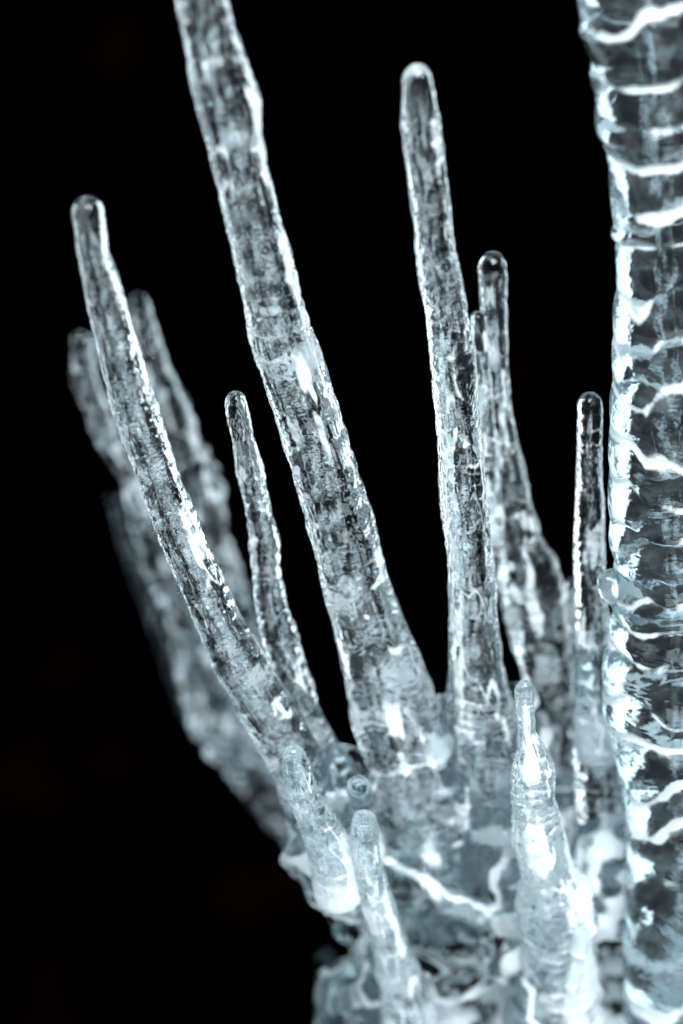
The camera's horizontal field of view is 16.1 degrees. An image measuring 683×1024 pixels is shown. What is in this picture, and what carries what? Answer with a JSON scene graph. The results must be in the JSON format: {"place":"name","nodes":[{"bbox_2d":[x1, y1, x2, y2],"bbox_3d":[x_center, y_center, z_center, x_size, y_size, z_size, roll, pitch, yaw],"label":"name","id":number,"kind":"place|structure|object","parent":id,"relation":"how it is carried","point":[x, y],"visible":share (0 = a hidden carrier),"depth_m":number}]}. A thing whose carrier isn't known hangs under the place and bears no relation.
{"place":"outdoors","nodes":[
{"label":"outdoors","id":0,"kind":"place"},
{"bbox_2d":[0,0,616,1023],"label":"background","id":1,"kind":"object","parent":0,"point":[146,876],"visible":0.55,"depth_m":4.04},
{"bbox_2d":[317,951,333,972],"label":"icicle","id":2,"kind":"object","parent":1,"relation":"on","point":[325,959],"visible":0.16,"depth_m":1.47},
{"bbox_2d":[280,682,628,1023],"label":"ice ground","id":3,"kind":"structure","parent":0,"point":[470,966],"depth_m":1.23},
{"bbox_2d":[107,492,274,833],"bbox_3d":[-0.086,0.095,1.468,0.103,0.233,0.010,0,24,0],"label":"icicle","id":4,"kind":"object","parent":3,"relation":"on","point":[132,562],"visible":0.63,"depth_m":1.45},
{"bbox_2d":[72,331,332,917],"bbox_3d":[-0.055,0.074,1.413,0.190,0.381,0.052,0,24,0],"label":"icicle","id":5,"kind":"object","parent":3,"relation":"on","point":[211,725],"visible":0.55,"depth_m":1.40},
{"bbox_2d":[130,292,275,789],"bbox_3d":[-0.066,0.021,1.370,0.097,0.306,0.038,0,24,0],"label":"icicle","id":6,"kind":"object","parent":5,"relation":"on","point":[204,484],"visible":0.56,"depth_m":1.34},
{"bbox_2d":[72,196,351,851],"bbox_3d":[-0.049,0.025,1.136,0.148,0.380,0.035,-9,25,-19],"label":"icicle","id":7,"kind":"object","parent":3,"relation":"on","point":[269,715],"visible":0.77,"depth_m":1.11},
{"bbox_2d":[225,391,339,759],"bbox_3d":[-0.021,0.046,1.183,0.068,0.225,0.029,0,24,0],"label":"icicle","id":8,"kind":"object","parent":3,"relation":"on","point":[279,633],"visible":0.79,"depth_m":1.17},
{"bbox_2d":[175,0,462,883],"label":"icicle","id":9,"kind":"object","parent":3,"relation":"on","point":[395,712],"visible":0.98,"depth_m":1.13},
{"bbox_2d":[402,710,450,777],"bbox_3d":[0.049,0.135,1.218,0.025,0.073,0.042,9,26,19],"label":"ice lump","id":10,"kind":"object","parent":9,"relation":"attached to","point":[407,772],"visible":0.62,"depth_m":1.20},
{"bbox_2d":[283,744,360,913],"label":"icicle","id":11,"kind":"object","parent":3,"relation":"on","point":[324,835],"visible":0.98,"depth_m":1.15},
{"bbox_2d":[314,957,362,1023],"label":"ice lump","id":12,"kind":"object","parent":3,"relation":"on","point":[333,993],"visible":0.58,"depth_m":1.27},
{"bbox_2d":[333,918,363,956],"bbox_3d":[0.008,0.216,1.259,0.028,0.046,0.013,0,24,0],"label":"ice lump","id":13,"kind":"object","parent":3,"relation":"on","point":[347,934],"visible":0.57,"depth_m":1.26},
{"bbox_2d":[346,775,372,806],"bbox_3d":[0.009,0.141,1.204,0.015,0.068,0.093,0,24,0],"label":"ice nub","id":14,"kind":"object","parent":3,"relation":"attached to","point":[359,791],"visible":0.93,"depth_m":1.15},
{"bbox_2d":[349,809,436,1023],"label":"icicle","id":15,"kind":"object","parent":3,"relation":"on","point":[407,996],"visible":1,"depth_m":1.20},
{"bbox_2d":[382,857,520,939],"bbox_3d":[0.062,0.200,1.233,0.083,0.057,0.015,0,24,0],"label":"ice lump","id":16,"kind":"object","parent":3,"relation":"on","point":[504,926],"visible":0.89,"depth_m":1.23},
{"bbox_2d":[400,63,520,901],"bbox_3d":[0.062,-0.004,1.149,0.054,0.441,0.109,20,31,38],"label":"icicle","id":17,"kind":"object","parent":3,"relation":"on","point":[480,724],"visible":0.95,"depth_m":1.14},
{"bbox_2d":[501,970,552,1023],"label":"ice lump","id":18,"kind":"object","parent":3,"relation":"on","point":[523,1004],"visible":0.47,"depth_m":1.23},
{"bbox_2d":[478,251,576,820],"bbox_3d":[0.102,0.029,1.235,0.071,0.339,0.039,0,24,0],"label":"icicle","id":19,"kind":"object","parent":3,"relation":"on","point":[532,593],"visible":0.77,"depth_m":1.23},
{"bbox_2d":[470,311,505,569],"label":"icicle","id":20,"kind":"object","parent":19,"relation":"attached to","point":[491,460],"visible":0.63,"depth_m":1.19},
{"bbox_2d":[564,578,575,662],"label":"icicle","id":21,"kind":"object","parent":19,"relation":"on","point":[569,598],"visible":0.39,"depth_m":1.25},
{"bbox_2d":[510,679,605,1023],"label":"icicle","id":22,"kind":"object","parent":3,"relation":"on","point":[554,905],"visible":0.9,"depth_m":1.18},
{"bbox_2d":[564,926,590,994],"bbox_3d":[0.116,0.222,1.195,0.010,0.040,0.012,-15,28,-31],"label":"ice lump","id":23,"kind":"object","parent":22,"relation":"attached to","point":[579,944],"visible":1,"depth_m":1.19},
{"bbox_2d":[572,392,627,838],"bbox_3d":[0.132,0.073,1.207,0.040,0.285,0.030,0,24,0],"label":"icicle","id":24,"kind":"object","parent":3,"relation":"on","point":[600,805],"visible":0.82,"depth_m":1.19},
{"bbox_2d":[577,0,682,1023],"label":"ice column","id":25,"kind":"structure","parent":3,"relation":"on","point":[634,49],"depth_m":1.10},
{"bbox_2d":[597,568,617,604],"bbox_3d":[0.135,0.037,1.151,0.022,0.027,0.032,11,26,24],"label":"ice nodule","id":26,"kind":"object","parent":25,"relation":"attached to","point":[607,586],"visible":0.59,"depth_m":1.14}
]}

